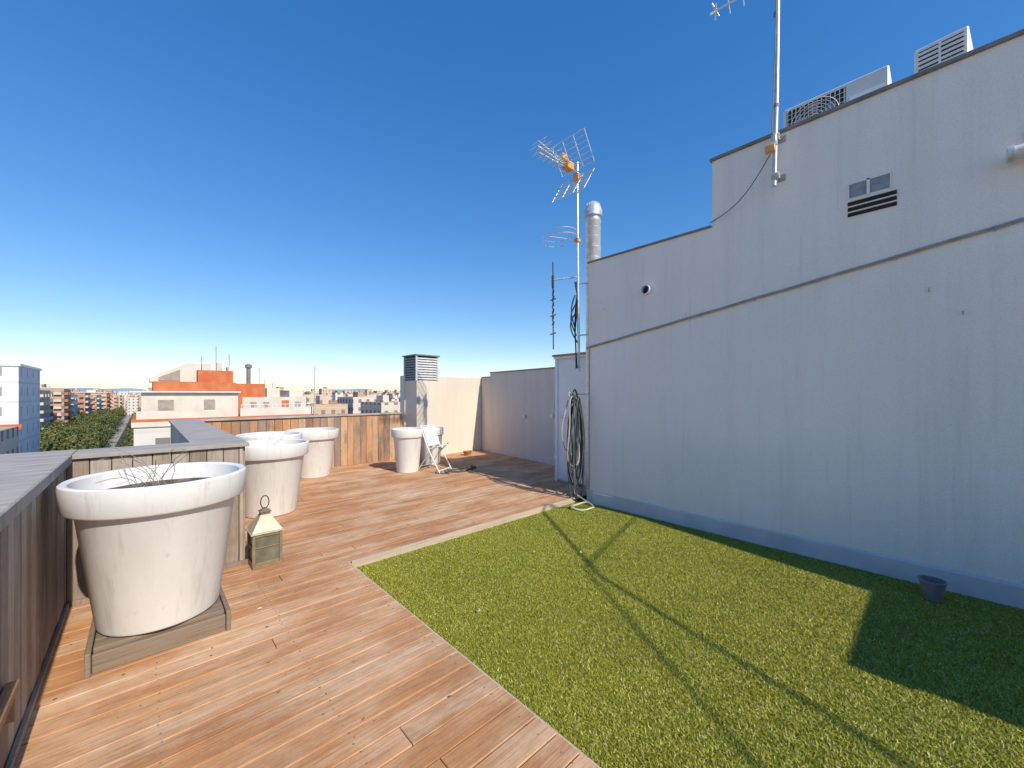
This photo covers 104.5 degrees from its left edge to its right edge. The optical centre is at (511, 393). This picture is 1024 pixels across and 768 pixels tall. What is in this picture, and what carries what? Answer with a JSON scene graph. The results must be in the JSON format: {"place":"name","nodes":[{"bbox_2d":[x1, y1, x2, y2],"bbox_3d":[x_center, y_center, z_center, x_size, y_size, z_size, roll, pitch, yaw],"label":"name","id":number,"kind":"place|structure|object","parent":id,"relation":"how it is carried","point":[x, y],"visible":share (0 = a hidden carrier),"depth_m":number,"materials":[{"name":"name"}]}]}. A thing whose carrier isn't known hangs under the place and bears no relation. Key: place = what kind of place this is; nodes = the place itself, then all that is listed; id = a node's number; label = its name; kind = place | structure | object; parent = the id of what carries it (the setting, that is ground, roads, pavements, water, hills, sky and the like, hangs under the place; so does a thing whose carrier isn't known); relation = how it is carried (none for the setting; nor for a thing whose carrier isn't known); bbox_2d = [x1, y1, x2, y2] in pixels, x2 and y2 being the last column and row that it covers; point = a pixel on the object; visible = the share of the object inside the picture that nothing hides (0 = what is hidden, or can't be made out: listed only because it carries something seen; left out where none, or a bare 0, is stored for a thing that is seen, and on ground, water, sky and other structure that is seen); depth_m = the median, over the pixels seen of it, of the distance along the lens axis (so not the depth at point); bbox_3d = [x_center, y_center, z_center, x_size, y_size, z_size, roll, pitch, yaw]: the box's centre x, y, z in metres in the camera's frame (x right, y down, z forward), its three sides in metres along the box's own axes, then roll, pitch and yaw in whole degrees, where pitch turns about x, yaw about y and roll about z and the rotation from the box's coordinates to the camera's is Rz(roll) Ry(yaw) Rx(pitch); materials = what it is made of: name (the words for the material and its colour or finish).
{"place":"outdoors","nodes":[
{"label":"outdoors","id":0,"kind":"place"},
{"bbox_2d":[0,426,17,453],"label":"cream building","id":1,"kind":"structure","parent":0,"point":[8,440],"depth_m":56.06,"materials":[{"name":"white paint"}]},
{"bbox_2d":[0,679,18,731],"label":"timber handle rail","id":2,"kind":"object","parent":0,"point":[8,705],"visible":1,"depth_m":1.42,"materials":[{"name":"brown wood"}]},
{"bbox_2d":[86,390,111,409],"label":"apartment building","id":3,"kind":"structure","parent":0,"point":[106,399],"depth_m":293.58,"materials":[{"name":"concrete"}]},
{"bbox_2d":[91,413,127,447],"bbox_3d":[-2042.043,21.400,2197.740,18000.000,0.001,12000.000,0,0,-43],"label":"ground","id":4,"kind":"structure","parent":0,"point":[116,427],"depth_m":259.39,"materials":[{"name":"grey concrete"}]},
{"bbox_2d":[0,363,41,452],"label":"white apartment block","id":5,"kind":"structure","parent":4,"relation":"on","point":[20,395],"depth_m":62.07,"materials":[{"name":"paint"}]},
{"bbox_2d":[40,390,52,430],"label":"apartment building","id":6,"kind":"structure","parent":4,"relation":"on","point":[45,409],"depth_m":152.77,"materials":[{"name":"concrete"}]},
{"bbox_2d":[40,384,73,425],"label":"apartment building","id":7,"kind":"structure","parent":4,"relation":"on","point":[61,406],"depth_m":169.30,"materials":[{"name":"concrete"}]},
{"bbox_2d":[71,395,79,416],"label":"apartment building","id":8,"kind":"structure","parent":4,"relation":"on","point":[75,409],"depth_m":203.38,"materials":[{"name":"concrete"}]},
{"bbox_2d":[71,389,92,415],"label":"apartment building","id":9,"kind":"structure","parent":4,"relation":"on","point":[84,400],"depth_m":221.59,"materials":[{"name":"concrete"}]},
{"bbox_2d":[39,406,140,451],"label":"avenue trees","id":10,"kind":"object","parent":4,"relation":"on","point":[94,430],"visible":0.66,"depth_m":133.87,"materials":[{"name":"green plant"}]},
{"bbox_2d":[90,394,102,412],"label":"apartment building","id":11,"kind":"structure","parent":4,"relation":"on","point":[96,402],"depth_m":252.41,"materials":[{"name":"concrete"}]},
{"bbox_2d":[134,426,170,445],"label":"storeys","id":12,"kind":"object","parent":4,"relation":"on","point":[151,435],"visible":0.07,"depth_m":44.45,"materials":[{"name":"white paint"}]},
{"bbox_2d":[131,413,316,427],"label":"cornice","id":13,"kind":"structure","parent":12,"relation":"on","point":[135,423],"depth_m":44.87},
{"bbox_2d":[136,363,312,419],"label":"white volumes","id":14,"kind":"structure","parent":13,"relation":"on","point":[188,405],"depth_m":49.49,"materials":[{"name":"white paint"}]},
{"bbox_2d":[129,370,300,409],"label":"window openings","id":15,"kind":"structure","parent":14,"relation":"attached to","point":[169,404],"depth_m":48.51,"materials":[{"name":"white paint"}]},
{"bbox_2d":[152,370,288,413],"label":"orange brick volumes","id":16,"kind":"structure","parent":14,"relation":"on","point":[211,380],"depth_m":49.88,"materials":[{"name":"orange brick"}]},
{"bbox_2d":[198,346,311,407],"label":"antennas and railing","id":17,"kind":"object","parent":14,"relation":"on","point":[248,367],"visible":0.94,"depth_m":52.93,"materials":[{"name":"grey metal"}]},
{"bbox_2d":[47,386,399,414],"bbox_3d":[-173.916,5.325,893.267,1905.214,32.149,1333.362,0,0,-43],"label":"distant city buildings","id":18,"kind":"structure","parent":4,"relation":"on","point":[328,401],"depth_m":149.51,"materials":[{"name":"white concrete"}]},
{"bbox_2d":[311,366,314,414],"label":"roof mast","id":19,"kind":"object","parent":4,"relation":"on","point":[314,389],"visible":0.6,"depth_m":54.99,"materials":[{"name":"metal"}]},
{"bbox_3d":[6.900,11.465,3.681,16.880,19.870,20.000,0,0,-43],"label":"apartment building","id":20,"kind":"object","parent":4,"relation":"on","visible":0},
{"bbox_2d":[75,415,361,459],"bbox_3d":[-1.630,1.117,1.983,3.575,1.365,13.021,0,0,-22],"label":"parapet masonry","id":21,"kind":"object","parent":20,"relation":"on","point":[176,437],"visible":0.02,"depth_m":5.12,"materials":[{"name":"concrete"}]},
{"bbox_2d":[0,469,68,767],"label":"timber clad parapet","id":22,"kind":"structure","parent":21,"relation":"attached to","point":[34,607],"depth_m":1.79,"materials":[{"name":"brown wood"}]},
{"bbox_2d":[0,412,402,531],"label":"parapet coping","id":23,"kind":"object","parent":21,"relation":"on","point":[27,479],"visible":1,"depth_m":2.62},
{"bbox_2d":[205,414,402,466],"bbox_3d":[-3.765,0.943,7.284,3.800,1.015,0.043,0,0,-43],"label":"brown timber fence","id":24,"kind":"object","parent":21,"relation":"attached to","point":[364,439],"visible":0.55,"depth_m":7.79,"materials":[{"name":"brown wood"}]},
{"bbox_2d":[400,376,481,454],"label":"cream boundary wall","id":25,"kind":"structure","parent":20,"relation":"on","point":[459,409],"depth_m":9.46,"materials":[{"name":"beige paint"}]},
{"bbox_2d":[481,367,554,464],"bbox_3d":[0.442,0.588,8.459,0.253,2.225,3.836,0,0,-37],"label":"masonry","id":26,"kind":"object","parent":20,"relation":"on","point":[518,417],"visible":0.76,"depth_m":8.65,"materials":[{"name":"paint"}]},
{"bbox_2d":[357,501,1023,767],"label":"artificial turf backing","id":27,"kind":"object","parent":20,"relation":"on","point":[721,709],"visible":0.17,"depth_m":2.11,"materials":[{"name":"green plastic"}]},
{"bbox_2d":[570,482,593,510],"bbox_3d":[0.916,1.228,5.127,0.303,0.458,0.463,0,0,14],"label":"pale garden hose","id":28,"kind":"object","parent":27,"relation":"on","point":[586,501],"visible":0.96,"depth_m":5.13,"materials":[{"name":"beige rubber"}]},
{"bbox_2d":[917,575,947,602],"bbox_3d":[2.969,1.381,2.799,0.148,0.138,0.148,0,0,-43],"label":"plant pot","id":29,"kind":"object","parent":27,"relation":"on","point":[933,589],"visible":1,"depth_m":2.77,"materials":[{"name":"grey plastic"}]},
{"bbox_2d":[589,35,1023,584],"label":"rendered wall","id":30,"kind":"structure","parent":20,"relation":"on","point":[878,408],"depth_m":3.36,"materials":[{"name":"white paint"}]},
{"bbox_2d":[530,128,594,371],"bbox_3d":[0.604,-1.852,5.229,0.873,3.105,0.671,0,0,-43],"label":"television antenna mast","id":31,"kind":"object","parent":30,"relation":"attached to","point":[568,165],"visible":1,"depth_m":5.40,"materials":[{"name":"metal"}]},
{"bbox_2d":[561,389,587,497],"bbox_3d":[0.842,0.661,5.323,0.399,1.460,0.253,0,0,-43],"label":"hanging hose coil","id":32,"kind":"object","parent":30,"relation":"hanging from","point":[578,447],"visible":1,"depth_m":5.29,"materials":[{"name":"rubber"}]},
{"bbox_2d":[640,284,651,294],"bbox_3d":[1.584,-1.230,4.693,0.050,0.120,0.120,0,0,-43],"label":"overflow pipe","id":33,"kind":"object","parent":30,"relation":"attached to","point":[645,289],"visible":1,"depth_m":4.70,"materials":[{"name":"white paint"}]},
{"bbox_2d":[710,0,785,222],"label":"tall antenna mast","id":34,"kind":"object","parent":30,"relation":"attached to","point":[776,139],"visible":1,"depth_m":3.66,"materials":[{"name":"metal"}]},
{"bbox_2d":[586,217,1023,358],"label":"wall ledge","id":35,"kind":"object","parent":30,"relation":"attached to","point":[1005,224],"depth_m":3.40,"materials":[{"name":"white paint"}]},
{"bbox_2d":[587,488,1023,609],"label":"skirting","id":36,"kind":"object","parent":30,"relation":"attached to","point":[991,589],"visible":0.83,"depth_m":3.42,"materials":[{"name":"grey paint"}]},
{"bbox_2d":[587,28,1023,263],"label":"coping strip","id":37,"kind":"object","parent":30,"relation":"on","point":[1011,36],"visible":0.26,"depth_m":3.31,"materials":[{"name":"metal"}]},
{"bbox_2d":[784,65,891,127],"bbox_3d":[3.202,-2.700,3.931,0.318,0.500,0.800,0,0,-43],"label":"air conditioner unit","id":38,"kind":"object","parent":30,"relation":"on","point":[861,86],"visible":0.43,"depth_m":3.79,"materials":[{"name":"white metal"}]},
{"bbox_2d":[846,171,898,218],"bbox_3d":[2.964,-1.630,3.266,0.072,0.290,0.320,0,0,-43],"label":"wall vent","id":39,"kind":"object","parent":30,"relation":"attached to","point":[885,200],"depth_m":3.25,"materials":[{"name":"grey metal"}]},
{"bbox_2d":[914,26,972,73],"bbox_3d":[4.097,-2.845,3.757,0.516,0.790,0.340,0,0,-37],"label":"air conditioner unit","id":40,"kind":"object","parent":30,"relation":"on","point":[952,45],"visible":0.34,"depth_m":3.59,"materials":[{"name":"metal"}]},
{"bbox_2d":[1006,144,1023,163],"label":"boiler outlet pipe","id":41,"kind":"object","parent":30,"relation":"attached to","point":[1013,153],"visible":1,"depth_m":2.65,"materials":[{"name":"metal"}]},
{"bbox_2d":[110,395,123,409],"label":"apartment building","id":42,"kind":"structure","parent":0,"point":[116,400],"depth_m":340.01,"materials":[{"name":"concrete"}]},
{"bbox_2d":[104,415,130,447],"bbox_3d":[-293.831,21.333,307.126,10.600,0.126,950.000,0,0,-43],"label":"pavement","id":43,"kind":"structure","parent":0,"point":[116,435],"depth_m":207.15,"materials":[{"name":"grey concrete"}]},
{"bbox_2d":[115,418,131,446],"bbox_3d":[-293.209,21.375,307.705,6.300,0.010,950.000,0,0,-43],"label":"avenue road","id":44,"kind":"structure","parent":0,"point":[122,435],"depth_m":193.93,"materials":[{"name":"grey asphalt"}]},
{"bbox_2d":[65,388,373,392],"bbox_3d":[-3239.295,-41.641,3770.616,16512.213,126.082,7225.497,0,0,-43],"label":"distant hills","id":45,"kind":"structure","parent":0,"point":[119,389],"depth_m":5598.82,"materials":[{"name":"blue"}]},
{"bbox_2d":[0,0,1023,391],"label":"sky","id":46,"kind":"structure","parent":0,"point":[344,189],"materials":[{"name":"blue"}]},
{"bbox_3d":[0.804,1.445,3.409,6.560,0.030,11.900,0,0,-43],"label":"deck subframe","id":47,"kind":"object","parent":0,"visible":0},
{"bbox_2d":[13,450,597,767],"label":"wooden deck","id":48,"kind":"structure","parent":47,"relation":"on","point":[394,673],"depth_m":1.97,"materials":[{"name":"brown wood"}]},
{"bbox_2d":[66,447,247,606],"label":"timber clad parapet","id":49,"kind":"structure","parent":48,"relation":"on","point":[76,591],"depth_m":2.83,"materials":[{"name":"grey wood"}]},
{"bbox_2d":[84,587,230,678],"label":"wooden plinth","id":50,"kind":"structure","parent":48,"relation":"on","point":[102,653],"depth_m":2.13,"materials":[{"name":"brown wood"}]},
{"bbox_2d":[56,448,245,636],"bbox_3d":[-2.072,0.788,2.347,0.828,0.984,0.828,0,0,-43],"label":"white plant pot","id":51,"kind":"object","parent":50,"relation":"on","point":[152,541],"visible":1,"depth_m":2.10,"materials":[{"name":"plastic"}]},
{"bbox_2d":[28,492,451,749],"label":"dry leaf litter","id":52,"kind":"object","parent":48,"relation":"on","point":[268,661],"visible":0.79,"depth_m":1.85,"materials":[{"name":"brown plant"}]},
{"bbox_2d":[243,447,244,559],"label":"timber clad parapet","id":53,"kind":"structure","parent":48,"relation":"on","point":[244,510],"depth_m":3.29,"materials":[{"name":"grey wood"}]},
{"bbox_2d":[245,495,283,570],"bbox_3d":[-2.048,1.119,3.284,0.234,0.561,0.234,0,0,-43],"label":"metal lantern","id":54,"kind":"object","parent":48,"relation":"on","point":[264,528],"visible":1,"depth_m":3.23,"materials":[{"name":"beige metal"}]},
{"bbox_2d":[235,431,301,440],"bbox_3d":[-3.491,0.988,5.711,0.828,0.824,0.828,0,0,-43],"label":"white plant pot","id":55,"kind":"object","parent":48,"relation":"on","point":[267,435],"visible":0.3,"depth_m":5.76,"materials":[{"name":"ceramic"}]},
{"bbox_2d":[245,431,308,517],"bbox_3d":[-2.870,0.920,4.705,0.828,0.960,0.828,0,0,-43],"label":"white plant pot","id":56,"kind":"object","parent":48,"relation":"on","point":[273,469],"visible":0.74,"depth_m":4.46,"materials":[{"name":"plastic"}]},
{"bbox_2d":[286,427,338,478],"bbox_3d":[-3.402,1.004,6.776,0.811,0.792,0.811,0,0,-43],"label":"white plant pot","id":57,"kind":"object","parent":48,"relation":"on","point":[317,460],"visible":0.73,"depth_m":6.55,"materials":[{"name":"plastic"}]},
{"bbox_2d":[154,464,578,763],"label":"deck screws","id":58,"kind":"object","parent":48,"relation":"on","point":[307,661],"visible":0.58,"depth_m":2.07,"materials":[{"name":"metal"}]},
{"bbox_2d":[391,425,423,472],"bbox_3d":[-1.881,0.962,7.152,0.580,0.876,0.580,0,0,-43],"label":"white plant pot","id":59,"kind":"object","parent":48,"relation":"on","point":[407,444],"visible":0.93,"depth_m":6.96,"materials":[{"name":"plastic"}]},
{"bbox_2d":[421,426,443,464],"bbox_3d":[-1.619,1.037,7.942,0.513,0.726,0.513,0,0,-43],"label":"white plant pot","id":60,"kind":"object","parent":48,"relation":"on","point":[435,451],"visible":0.37,"depth_m":7.79,"materials":[{"name":"plastic"}]},
{"bbox_2d":[418,424,451,472],"bbox_3d":[-1.410,0.983,7.205,0.496,0.826,0.418,0,0,22],"label":"folding chair","id":61,"kind":"object","parent":48,"relation":"on","point":[430,434],"visible":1,"depth_m":7.19,"materials":[{"name":"white paint"}]},
{"bbox_2d":[435,465,475,473],"bbox_3d":[-1.004,1.375,7.202,0.856,0.050,0.408,0,0,-35],"label":"coiled garden hose","id":62,"kind":"object","parent":48,"relation":"on","point":[458,469],"visible":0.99,"depth_m":7.15,"materials":[{"name":"rubber"}]},
{"bbox_2d":[463,450,471,455],"bbox_3d":[-1.013,1.350,9.024,0.220,0.100,0.220,0,0,-43],"label":"terracotta bowl","id":63,"kind":"object","parent":48,"relation":"on","point":[467,452],"visible":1,"depth_m":8.96,"materials":[{"name":"orange ceramic"}]},
{"bbox_2d":[349,497,600,767],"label":"deck edge board","id":64,"kind":"object","parent":48,"relation":"on","point":[362,561],"visible":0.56,"depth_m":3.74,"materials":[{"name":"brown wood"}]},
{"bbox_2d":[552,352,585,485],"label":"door housing","id":65,"kind":"object","parent":48,"relation":"on","point":[569,377],"depth_m":6.28,"materials":[{"name":"concrete"}]},
{"bbox_2d":[555,357,585,484],"bbox_3d":[1.031,0.422,6.067,0.067,1.955,0.985,0,0,-43],"label":"door leaf","id":66,"kind":"structure","parent":65,"relation":"in","point":[568,378],"depth_m":6.28,"materials":[{"name":"white paint"}]},
{"bbox_2d":[584,201,601,490],"bbox_3d":[1.173,-0.690,5.731,0.263,4.180,0.263,0,0,-43],"label":"metal flue pipe","id":67,"kind":"object","parent":48,"relation":"on","point":[593,214],"visible":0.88,"depth_m":5.66,"materials":[{"name":"silver metal"}]},
{"bbox_2d":[402,354,439,460],"bbox_3d":[-1.952,0.343,8.506,0.580,2.315,0.580,0,0,-43],"label":"louvred chimney","id":68,"kind":"object","parent":47,"relation":"on","point":[421,375],"visible":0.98,"depth_m":8.34,"materials":[{"name":"metal"}]}
]}

